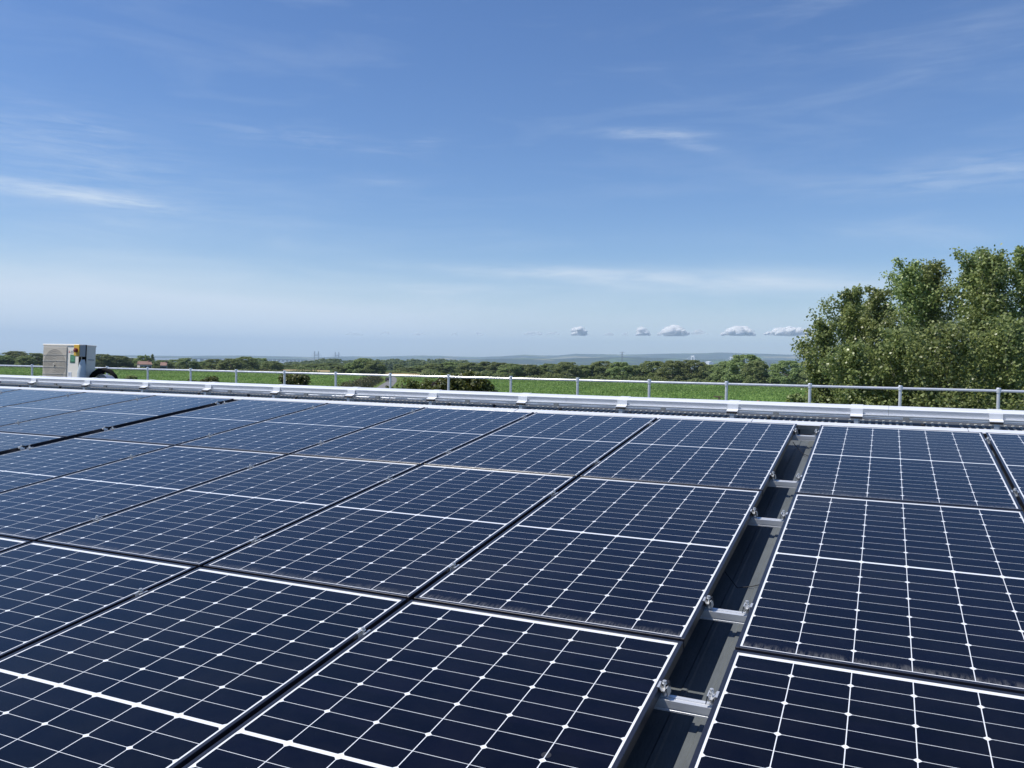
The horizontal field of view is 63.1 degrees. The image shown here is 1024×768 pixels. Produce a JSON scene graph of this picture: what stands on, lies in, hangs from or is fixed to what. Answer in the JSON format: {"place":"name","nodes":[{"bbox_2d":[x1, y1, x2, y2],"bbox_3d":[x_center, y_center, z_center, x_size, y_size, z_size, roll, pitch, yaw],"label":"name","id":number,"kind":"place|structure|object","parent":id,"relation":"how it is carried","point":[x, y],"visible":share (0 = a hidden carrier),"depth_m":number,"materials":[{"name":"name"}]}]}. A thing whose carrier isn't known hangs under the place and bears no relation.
{"place":"outdoors","nodes":[
{"label":"outdoors","id":0,"kind":"place"},
{"bbox_2d":[187,368,329,371],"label":"stubble field","id":1,"kind":"structure","parent":0,"point":[292,370],"depth_m":491.01,"materials":[{"name":"plant"}]},
{"bbox_2d":[152,360,173,368],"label":"oak tree","id":2,"kind":"object","parent":1,"relation":"on","point":[170,365],"visible":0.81,"depth_m":468.91,"materials":[{"name":"green plant"}]},
{"bbox_2d":[174,358,199,369],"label":"oak tree","id":3,"kind":"object","parent":1,"relation":"on","point":[185,361],"visible":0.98,"depth_m":459.44,"materials":[{"name":"green plant"}]},
{"bbox_2d":[201,359,227,368],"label":"oak tree","id":4,"kind":"object","parent":1,"relation":"on","point":[211,366],"visible":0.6,"depth_m":484.20,"materials":[{"name":"green plant"}]},
{"bbox_2d":[216,358,245,369],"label":"oak tree","id":5,"kind":"object","parent":1,"relation":"on","point":[231,361],"visible":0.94,"depth_m":463.81,"materials":[{"name":"green plant"}]},
{"bbox_2d":[228,356,260,369],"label":"oak tree","id":6,"kind":"object","parent":1,"relation":"on","point":[250,361],"visible":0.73,"depth_m":476.32,"materials":[{"name":"green plant"}]},
{"bbox_2d":[259,361,283,370],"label":"oak tree","id":7,"kind":"object","parent":1,"relation":"on","point":[274,364],"visible":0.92,"depth_m":466.77,"materials":[{"name":"green plant"}]},
{"bbox_2d":[369,374,402,388],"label":"verge","id":8,"kind":"structure","parent":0,"point":[395,384],"depth_m":276.69,"materials":[{"name":"green plant"}]},
{"bbox_2d":[327,372,383,387],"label":"roadside hedge","id":9,"kind":"object","parent":8,"relation":"on","point":[369,381],"visible":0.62,"depth_m":230.00,"materials":[{"name":"green plant"}]},
{"bbox_2d":[0,352,817,383],"bbox_3d":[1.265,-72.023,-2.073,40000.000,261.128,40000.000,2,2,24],"label":"ground","id":10,"kind":"structure","parent":0,"point":[630,359],"depth_m":13086.55,"materials":[{"name":"green plant"}]},
{"bbox_2d":[0,355,17,364],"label":"oak tree","id":11,"kind":"object","parent":10,"relation":"on","point":[12,362],"visible":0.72,"depth_m":485.56,"materials":[{"name":"green plant"}]},
{"bbox_2d":[2,351,27,363],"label":"oak tree","id":12,"kind":"object","parent":10,"relation":"on","point":[16,354],"visible":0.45,"depth_m":492.90,"materials":[{"name":"green plant"}]},
{"bbox_2d":[14,356,37,364],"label":"oak tree","id":13,"kind":"object","parent":10,"relation":"on","point":[33,361],"visible":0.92,"depth_m":472.69,"materials":[{"name":"green plant"}]},
{"bbox_2d":[23,353,42,365],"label":"tall tree","id":14,"kind":"object","parent":10,"relation":"on","point":[36,356],"visible":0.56,"depth_m":481.21,"materials":[{"name":"green plant"}]},
{"bbox_2d":[95,354,117,367],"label":"oak tree","id":15,"kind":"object","parent":10,"relation":"on","point":[108,358],"visible":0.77,"depth_m":463.17,"materials":[{"name":"green plant"}]},
{"bbox_2d":[103,355,133,367],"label":"oak tree","id":16,"kind":"object","parent":10,"relation":"on","point":[122,359],"visible":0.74,"depth_m":473.34,"materials":[{"name":"green plant"}]},
{"bbox_2d":[133,355,155,366],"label":"tall tree","id":17,"kind":"object","parent":10,"relation":"on","point":[143,358],"visible":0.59,"depth_m":458.15,"materials":[{"name":"green plant"}]},
{"bbox_2d":[0,364,332,372],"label":"field hedge","id":18,"kind":"object","parent":10,"relation":"on","point":[301,370],"visible":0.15,"depth_m":413.56,"materials":[{"name":"green plant"}]},
{"bbox_2d":[187,364,329,369],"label":"field hedge","id":19,"kind":"object","parent":10,"relation":"on","point":[309,368],"visible":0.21,"depth_m":530.73,"materials":[{"name":"green plant"}]},
{"bbox_2d":[192,351,347,361],"bbox_3d":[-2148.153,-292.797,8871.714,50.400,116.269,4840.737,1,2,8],"label":"cable stayed bridge","id":20,"kind":"structure","parent":10,"relation":"on","point":[298,360],"depth_m":8466.08,"materials":[{"name":"grey concrete"}]},
{"bbox_2d":[278,371,310,385],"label":"leafy shrub","id":21,"kind":"object","parent":10,"relation":"on","point":[298,379],"visible":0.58,"depth_m":65.14,"materials":[{"name":"green plant"}]},
{"bbox_2d":[349,358,375,373],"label":"oak tree","id":22,"kind":"object","parent":10,"relation":"on","point":[358,362],"visible":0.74,"depth_m":417.92,"materials":[{"name":"green plant"}]},
{"bbox_2d":[361,360,386,373],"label":"oak tree","id":23,"kind":"object","parent":10,"relation":"on","point":[382,368],"visible":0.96,"depth_m":415.00,"materials":[{"name":"green plant"}]},
{"bbox_2d":[40,358,788,376],"bbox_3d":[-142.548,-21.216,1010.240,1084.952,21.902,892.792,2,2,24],"label":"woodland","id":24,"kind":"object","parent":10,"relation":"on","point":[407,363],"visible":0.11,"depth_m":1022.81,"materials":[{"name":"green plant"}]},
{"bbox_2d":[394,377,437,389],"bbox_3d":[-4.652,3.506,40.033,2.784,7.741,2.506,2,2,24],"label":"leafy shrub","id":25,"kind":"object","parent":10,"relation":"on","point":[426,384],"visible":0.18,"depth_m":39.37,"materials":[{"name":"green plant"}]},
{"bbox_2d":[421,363,449,373],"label":"oak tree","id":26,"kind":"object","parent":10,"relation":"on","point":[432,365],"visible":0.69,"depth_m":477.46,"materials":[{"name":"green plant"}]},
{"bbox_2d":[439,362,465,372],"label":"oak tree","id":27,"kind":"object","parent":10,"relation":"on","point":[452,366],"visible":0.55,"depth_m":480.86,"materials":[{"name":"green plant"}]},
{"bbox_2d":[420,369,493,376],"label":"field hedge","id":28,"kind":"object","parent":10,"relation":"on","point":[434,372],"visible":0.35,"depth_m":386.87,"materials":[{"name":"green plant"}]},
{"bbox_2d":[432,369,497,391],"bbox_3d":[-1.751,3.585,29.933,2.319,8.267,2.438,2,2,24],"label":"leafy shrub","id":29,"kind":"object","parent":10,"relation":"on","point":[467,384],"visible":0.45,"depth_m":29.66,"materials":[{"name":"green plant"}]},
{"bbox_2d":[455,362,482,372],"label":"oak tree","id":30,"kind":"object","parent":10,"relation":"on","point":[467,366],"visible":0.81,"depth_m":471.45,"materials":[{"name":"green plant"}]},
{"bbox_2d":[485,362,510,373],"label":"oak tree","id":31,"kind":"object","parent":10,"relation":"on","point":[493,366],"visible":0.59,"depth_m":471.46,"materials":[{"name":"green plant"}]},
{"bbox_2d":[496,363,525,376],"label":"oak tree","id":32,"kind":"object","parent":10,"relation":"on","point":[512,367],"visible":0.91,"depth_m":376.11,"materials":[{"name":"green plant"}]},
{"bbox_2d":[0,381,1023,767],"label":"metal roofed building","id":33,"kind":"structure","parent":10,"relation":"on","point":[666,739],"depth_m":3.87,"materials":[{"name":"grey metal"}]},
{"bbox_2d":[42,344,117,378],"bbox_3d":[-6.558,-0.241,12.583,1.350,0.706,0.462,2,-1,24],"label":"air conditioner","id":34,"kind":"object","parent":33,"relation":"on","point":[68,360],"visible":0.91,"depth_m":12.54,"materials":[{"name":"beige paint"}]},
{"bbox_2d":[0,375,1023,429],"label":"ridge trunking","id":35,"kind":"object","parent":33,"relation":"on","point":[997,418],"visible":0.93,"depth_m":7.67,"materials":[{"name":"metal"}]},
{"bbox_2d":[0,364,1023,423],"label":"guard rail","id":36,"kind":"object","parent":33,"relation":"on","point":[900,388],"visible":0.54,"depth_m":16.89,"materials":[{"name":"silver metal"}]},
{"bbox_2d":[0,386,1023,437],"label":"edge trim","id":37,"kind":"structure","parent":33,"relation":"attached to","point":[806,427],"depth_m":6.80,"materials":[{"name":"metal"}]},
{"bbox_2d":[654,693,711,718],"bbox_3d":[-2.341,0.886,3.728,12.500,0.086,0.040,2,9,24],"label":"mounting rail","id":38,"kind":"object","parent":33,"relation":"on","point":[687,706],"depth_m":2.44,"materials":[{"name":"metal"}]},
{"bbox_2d":[657,679,670,697],"bbox_3d":[0.451,0.899,2.471,0.034,0.047,0.041,2,9,24],"label":"end clamp","id":39,"kind":"object","parent":38,"relation":"on","point":[663,686],"visible":1,"depth_m":2.46,"materials":[{"name":"silver metal"}]},
{"bbox_2d":[705,688,719,704],"bbox_3d":[0.580,0.904,2.412,0.034,0.047,0.037,2,9,24],"label":"end clamp","id":40,"kind":"object","parent":38,"relation":"on","point":[711,697],"visible":0.96,"depth_m":2.41,"materials":[{"name":"silver metal"}]},
{"bbox_2d":[700,607,747,624],"bbox_3d":[-2.068,0.789,4.333,12.500,0.086,0.040,2,9,24],"label":"mounting rail","id":41,"kind":"object","parent":33,"relation":"on","point":[727,616],"depth_m":3.04,"materials":[{"name":"metal"}]},
{"bbox_2d":[0,438,172,492],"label":"solar panel","id":42,"kind":"object","parent":41,"relation":"on","point":[29,466],"visible":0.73,"depth_m":5.88,"materials":[{"name":"blue glass"}]},
{"bbox_2d":[203,465,575,602],"bbox_3d":[-0.482,0.683,4.264,1.038,0.038,1.891,2,9,24],"label":"solar panel","id":43,"kind":"object","parent":41,"relation":"on","point":[408,536],"visible":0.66,"depth_m":3.99,"materials":[{"name":"blue glass"}]},
{"bbox_2d":[414,477,761,648],"bbox_3d":[0.484,0.712,3.832,1.038,0.038,1.891,2,9,24],"label":"solar panel","id":44,"kind":"object","parent":41,"relation":"on","point":[651,559],"visible":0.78,"depth_m":3.53,"materials":[{"name":"blue glass"}]},
{"bbox_2d":[702,595,713,608],"bbox_3d":[0.724,0.802,3.076,0.034,0.047,0.041,2,9,24],"label":"end clamp","id":45,"kind":"object","parent":41,"relation":"on","point":[708,600],"visible":1,"depth_m":3.07,"materials":[{"name":"silver metal"}]},
{"bbox_2d":[735,493,1023,693],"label":"solar panel","id":46,"kind":"object","parent":41,"relation":"on","point":[935,592],"visible":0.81,"depth_m":3.09,"materials":[{"name":"blue glass"}]},
{"bbox_2d":[748,517,783,527],"bbox_3d":[-1.594,0.620,5.382,12.500,0.086,0.040,2,9,24],"label":"mounting rail","id":47,"kind":"object","parent":33,"relation":"on","point":[765,522],"depth_m":4.09,"materials":[{"name":"metal"}]},
{"bbox_2d":[0,432,64,454],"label":"solar panel","id":48,"kind":"object","parent":47,"relation":"on","point":[11,442],"visible":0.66,"depth_m":6.58,"materials":[{"name":"blue glass"}]},
{"bbox_2d":[0,445,286,541],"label":"solar panel","id":49,"kind":"object","parent":47,"relation":"on","point":[36,512],"visible":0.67,"depth_m":5.03,"materials":[{"name":"blue glass"}]},
{"bbox_2d":[38,454,419,568],"bbox_3d":[-1.448,0.653,4.695,1.038,0.038,1.891,2,9,24],"label":"solar panel","id":50,"kind":"object","parent":47,"relation":"on","point":[201,525],"visible":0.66,"depth_m":4.45,"materials":[{"name":"blue glass"}]},
{"bbox_2d":[791,435,991,449],"bbox_3d":[-0.761,0.324,7.227,12.500,0.086,0.040,2,9,24],"label":"mounting rail","id":51,"kind":"object","parent":33,"relation":"on","point":[804,437],"depth_m":5.94,"materials":[{"name":"metal"}]},
{"bbox_2d":[0,389,83,406],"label":"solar panel","id":52,"kind":"object","parent":51,"relation":"on","point":[14,397],"visible":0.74,"depth_m":9.11,"materials":[{"name":"blue glass"}]},
{"bbox_2d":[0,392,155,425],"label":"solar panel","id":53,"kind":"object","parent":51,"relation":"on","point":[24,412],"visible":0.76,"depth_m":8.34,"materials":[{"name":"blue glass"}]},
{"bbox_2d":[0,395,233,439],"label":"solar panel","id":54,"kind":"object","parent":51,"relation":"on","point":[75,424],"visible":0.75,"depth_m":7.59,"materials":[{"name":"blue glass"}]},
{"bbox_2d":[78,399,327,445],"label":"solar panel","id":55,"kind":"object","parent":51,"relation":"on","point":[177,429],"visible":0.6,"depth_m":7.12,"materials":[{"name":"blue glass"}]},
{"bbox_2d":[177,403,424,454],"bbox_3d":[-1.636,0.348,6.849,1.038,0.038,1.891,2,9,24],"label":"solar panel","id":56,"kind":"object","parent":51,"relation":"on","point":[291,433],"visible":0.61,"depth_m":6.68,"materials":[{"name":"blue glass"}]},
{"bbox_2d":[292,407,533,465],"bbox_3d":[-0.670,0.377,6.418,1.038,0.038,1.891,2,9,24],"label":"solar panel","id":57,"kind":"object","parent":51,"relation":"on","point":[424,436],"visible":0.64,"depth_m":6.23,"materials":[{"name":"blue glass"}]},
{"bbox_2d":[424,412,656,478],"bbox_3d":[0.296,0.406,5.986,1.038,0.038,1.891,2,9,24],"label":"solar panel","id":58,"kind":"object","parent":51,"relation":"on","point":[576,445],"visible":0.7,"depth_m":5.79,"materials":[{"name":"blue glass"}]},
{"bbox_2d":[580,418,796,495],"bbox_3d":[1.262,0.436,5.555,1.038,0.038,1.891,2,9,24],"label":"solar panel","id":59,"kind":"object","parent":51,"relation":"on","point":[728,454],"visible":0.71,"depth_m":5.34,"materials":[{"name":"blue glass"}]},
{"bbox_2d":[795,425,1021,510],"bbox_3d":[2.359,0.469,5.064,1.038,0.038,1.891,2,9,24],"label":"solar panel","id":60,"kind":"object","parent":51,"relation":"on","point":[953,468],"visible":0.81,"depth_m":4.84,"materials":[{"name":"blue glass"}]},
{"bbox_2d":[985,432,1023,510],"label":"solar panel","id":61,"kind":"object","parent":51,"relation":"on","point":[1007,449],"visible":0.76,"depth_m":5.04,"materials":[{"name":"blue glass"}]},
{"bbox_2d":[768,479,1019,504],"bbox_3d":[-1.290,0.512,6.055,12.500,0.086,0.040,2,9,24],"label":"mounting rail","id":62,"kind":"object","parent":33,"relation":"on","point":[783,483],"depth_m":4.76,"materials":[{"name":"metal"}]},
{"bbox_2d":[516,364,542,376],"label":"oak tree","id":63,"kind":"object","parent":10,"relation":"on","point":[527,369],"visible":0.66,"depth_m":378.31,"materials":[{"name":"green plant"}]},
{"bbox_2d":[535,363,560,376],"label":"oak tree","id":64,"kind":"object","parent":10,"relation":"on","point":[544,367],"visible":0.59,"depth_m":381.13,"materials":[{"name":"green plant"}]},
{"bbox_2d":[553,362,583,378],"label":"oak tree","id":65,"kind":"object","parent":10,"relation":"on","point":[566,366],"visible":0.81,"depth_m":371.55,"materials":[{"name":"green plant"}]},
{"bbox_2d":[575,365,598,379],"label":"oak tree","id":66,"kind":"object","parent":10,"relation":"on","point":[584,368],"visible":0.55,"depth_m":373.60,"materials":[{"name":"green plant"}]},
{"bbox_2d":[586,361,619,379],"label":"oak tree","id":67,"kind":"object","parent":10,"relation":"on","point":[599,366],"visible":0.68,"depth_m":374.73,"materials":[{"name":"green plant"}]},
{"bbox_2d":[605,362,633,378],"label":"oak tree","id":68,"kind":"object","parent":10,"relation":"on","point":[615,372],"visible":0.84,"depth_m":363.71,"materials":[{"name":"green plant"}]},
{"bbox_2d":[624,365,649,378],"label":"oak tree","id":69,"kind":"object","parent":10,"relation":"on","point":[637,369],"visible":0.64,"depth_m":365.67,"materials":[{"name":"green plant"}]},
{"bbox_2d":[489,373,807,387],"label":"field hedge","id":70,"kind":"object","parent":10,"relation":"on","point":[595,377],"visible":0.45,"depth_m":359.98,"materials":[{"name":"green plant"}]},
{"bbox_2d":[639,361,670,380],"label":"oak tree","id":71,"kind":"object","parent":10,"relation":"on","point":[655,364],"visible":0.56,"depth_m":365.49,"materials":[{"name":"green plant"}]},
{"bbox_2d":[655,360,690,380],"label":"oak tree","id":72,"kind":"object","parent":10,"relation":"on","point":[670,364],"visible":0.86,"depth_m":353.88,"materials":[{"name":"green plant"}]},
{"bbox_2d":[673,360,708,380],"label":"oak tree","id":73,"kind":"object","parent":10,"relation":"on","point":[691,373],"visible":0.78,"depth_m":353.24,"materials":[{"name":"green plant"}]},
{"bbox_2d":[695,364,720,380],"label":"oak tree","id":74,"kind":"object","parent":10,"relation":"on","point":[710,366],"visible":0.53,"depth_m":351.58,"materials":[{"name":"green plant"}]},
{"bbox_2d":[709,361,742,382],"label":"oak tree","id":75,"kind":"object","parent":10,"relation":"on","point":[719,367],"visible":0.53,"depth_m":336.77,"materials":[{"name":"green plant"}]},
{"bbox_2d":[721,354,768,382],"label":"oak tree","id":76,"kind":"object","parent":10,"relation":"on","point":[732,364],"visible":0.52,"depth_m":325.15,"materials":[{"name":"green plant"}]},
{"bbox_2d":[740,361,770,383],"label":"oak tree","id":77,"kind":"object","parent":10,"relation":"on","point":[753,376],"visible":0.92,"depth_m":311.88,"materials":[{"name":"green plant"}]},
{"bbox_2d":[766,360,805,384],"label":"oak tree","id":78,"kind":"object","parent":10,"relation":"on","point":[783,366],"visible":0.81,"depth_m":303.34,"materials":[{"name":"green plant"}]},
{"bbox_2d":[785,392,806,402],"bbox_3d":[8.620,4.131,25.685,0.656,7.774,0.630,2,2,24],"label":"leafy shrub","id":79,"kind":"object","parent":10,"relation":"on","point":[796,398],"visible":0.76,"depth_m":25.45,"materials":[{"name":"green plant"}]},
{"bbox_2d":[796,370,808,384],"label":"oak tree","id":80,"kind":"object","parent":10,"relation":"on","point":[803,380],"visible":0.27,"depth_m":297.27,"materials":[{"name":"green plant"}]},
{"bbox_2d":[790,317,838,403],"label":"aspen tree","id":81,"kind":"object","parent":10,"relation":"on","point":[823,338],"visible":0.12,"depth_m":30.82,"materials":[{"name":"green plant"}]},
{"bbox_2d":[799,296,890,401],"bbox_3d":[15.880,1.897,37.768,5.658,11.813,5.827,2,2,24],"label":"aspen tree","id":82,"kind":"object","parent":10,"relation":"on","point":[864,341],"visible":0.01,"depth_m":37.47,"materials":[{"name":"green plant"}]},
{"bbox_2d":[786,283,914,403],"bbox_3d":[12.994,1.997,32.248,5.270,11.818,4.360,1,2,2],"label":"aspen tree","id":83,"kind":"object","parent":10,"relation":"on","point":[848,297],"visible":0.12,"depth_m":32.52,"materials":[{"name":"green plant"}]},
{"bbox_2d":[803,340,912,406],"bbox_3d":[11.376,3.271,27.847,4.706,9.468,5.465,2,2,40],"label":"aspen tree","id":84,"kind":"object","parent":10,"relation":"on","point":[847,362],"visible":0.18,"depth_m":27.67,"materials":[{"name":"green plant"}]},
{"bbox_2d":[807,324,942,413],"bbox_3d":[13.237,2.998,28.654,6.002,10.027,5.898,0,2,-29],"label":"aspen tree","id":85,"kind":"object","parent":10,"relation":"on","point":[890,347],"visible":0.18,"depth_m":27.71,"materials":[{"name":"green plant"}]},
{"bbox_2d":[831,285,931,406],"bbox_3d":[13.805,2.115,31.443,5.531,11.650,4.610,2,2,24],"label":"aspen tree","id":86,"kind":"object","parent":10,"relation":"on","point":[877,316],"visible":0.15,"depth_m":30.99,"materials":[{"name":"green plant"}]},
{"bbox_2d":[833,257,954,405],"bbox_3d":[15.247,1.478,32.767,6.115,12.908,6.046,0,2,-19],"label":"aspen tree","id":87,"kind":"object","parent":10,"relation":"on","point":[909,275],"visible":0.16,"depth_m":32.18,"materials":[{"name":"green plant"}]},
{"bbox_2d":[891,257,963,397],"bbox_3d":[16.578,1.469,32.938,4.970,12.967,5.537,1,2,5],"label":"aspen tree","id":88,"kind":"object","parent":10,"relation":"on","point":[932,271],"visible":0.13,"depth_m":32.69,"materials":[{"name":"green plant"}]},
{"bbox_2d":[841,317,1023,409],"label":"aspen tree","id":89,"kind":"object","parent":10,"relation":"on","point":[946,343],"visible":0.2,"depth_m":26.39,"materials":[{"name":"green plant"}]},
{"bbox_2d":[893,312,1023,410],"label":"aspen tree","id":90,"kind":"object","parent":10,"relation":"on","point":[1007,340],"visible":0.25,"depth_m":26.38,"materials":[{"name":"green plant"}]},
{"bbox_2d":[905,243,1023,407],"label":"aspen tree","id":91,"kind":"object","parent":10,"relation":"on","point":[966,278],"visible":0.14,"depth_m":31.46,"materials":[{"name":"green plant"}]},
{"bbox_2d":[909,249,1023,408],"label":"aspen tree","id":92,"kind":"object","parent":10,"relation":"on","point":[999,272],"visible":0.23,"depth_m":30.15,"materials":[{"name":"green plant"}]},
{"bbox_2d":[942,253,1021,366],"bbox_3d":[20.718,1.065,36.562,6.565,13.703,5.943,0,2,-37],"label":"aspen tree","id":93,"kind":"object","parent":10,"relation":"on","point":[948,279],"visible":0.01,"depth_m":36.77,"materials":[{"name":"green plant"}]},
{"bbox_2d":[956,245,1023,404],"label":"aspen tree","id":94,"kind":"object","parent":10,"relation":"on","point":[1017,275],"visible":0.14,"depth_m":30.39,"materials":[{"name":"green plant"}]},
{"bbox_2d":[0,366,827,402],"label":"crop field","id":95,"kind":"structure","parent":0,"point":[430,379],"depth_m":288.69,"materials":[{"name":"plant"}]},
{"bbox_2d":[0,0,1023,356],"label":"sky","id":96,"kind":"structure","parent":0,"point":[293,178],"materials":[{"name":"blue"}]},
{"bbox_2d":[571,326,587,335],"bbox_3d":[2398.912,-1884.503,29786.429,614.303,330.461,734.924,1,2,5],"label":"cloud","id":97,"kind":"structure","parent":0,"point":[579,330],"depth_m":29695.28,"materials":[{"name":"white"}]},
{"bbox_2d":[658,325,689,335],"bbox_3d":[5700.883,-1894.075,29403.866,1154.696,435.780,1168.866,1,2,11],"label":"cloud","id":98,"kind":"structure","parent":0,"point":[676,330],"depth_m":29220.08,"materials":[{"name":"white"}]},
{"bbox_2d":[720,326,755,335],"bbox_3d":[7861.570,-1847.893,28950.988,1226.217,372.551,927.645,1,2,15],"label":"cloud","id":99,"kind":"structure","parent":0,"point":[740,330],"depth_m":28751.73,"materials":[{"name":"white"}]},
{"bbox_2d":[764,326,808,335],"bbox_3d":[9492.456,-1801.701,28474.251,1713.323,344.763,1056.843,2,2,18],"label":"cloud","id":100,"kind":"structure","parent":0,"point":[790,331],"depth_m":28274.82,"materials":[{"name":"white"}]},
{"bbox_3d":[-2.840,1.063,2.624,12.500,0.086,0.040,2,9,24],"label":"rail","id":101,"kind":"object","parent":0,"visible":0},
{"bbox_2d":[0,536,30,552],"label":"solar panel","id":102,"kind":"object","parent":101,"relation":"on","point":[7,543],"visible":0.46,"depth_m":4.02,"materials":[{"name":"blue glass"}]},
{"bbox_2d":[0,541,195,658],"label":"solar panel","id":103,"kind":"object","parent":101,"relation":"on","point":[47,590],"visible":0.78,"depth_m":3.45,"materials":[{"name":"blue glass"}]},
{"bbox_2d":[0,567,406,767],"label":"solar panel","id":104,"kind":"object","parent":101,"relation":"on","point":[182,670],"visible":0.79,"depth_m":2.70,"materials":[{"name":"blue glass"}]},
{"bbox_2d":[182,600,682,767],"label":"solar panel","id":105,"kind":"object","parent":101,"relation":"on","point":[415,684],"visible":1,"depth_m":2.43,"materials":[{"name":"blue glass"}]},
{"bbox_2d":[688,650,1023,767],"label":"solar panel","id":106,"kind":"object","parent":101,"relation":"on","point":[769,711],"visible":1,"depth_m":2.25,"materials":[{"name":"blue glass"}]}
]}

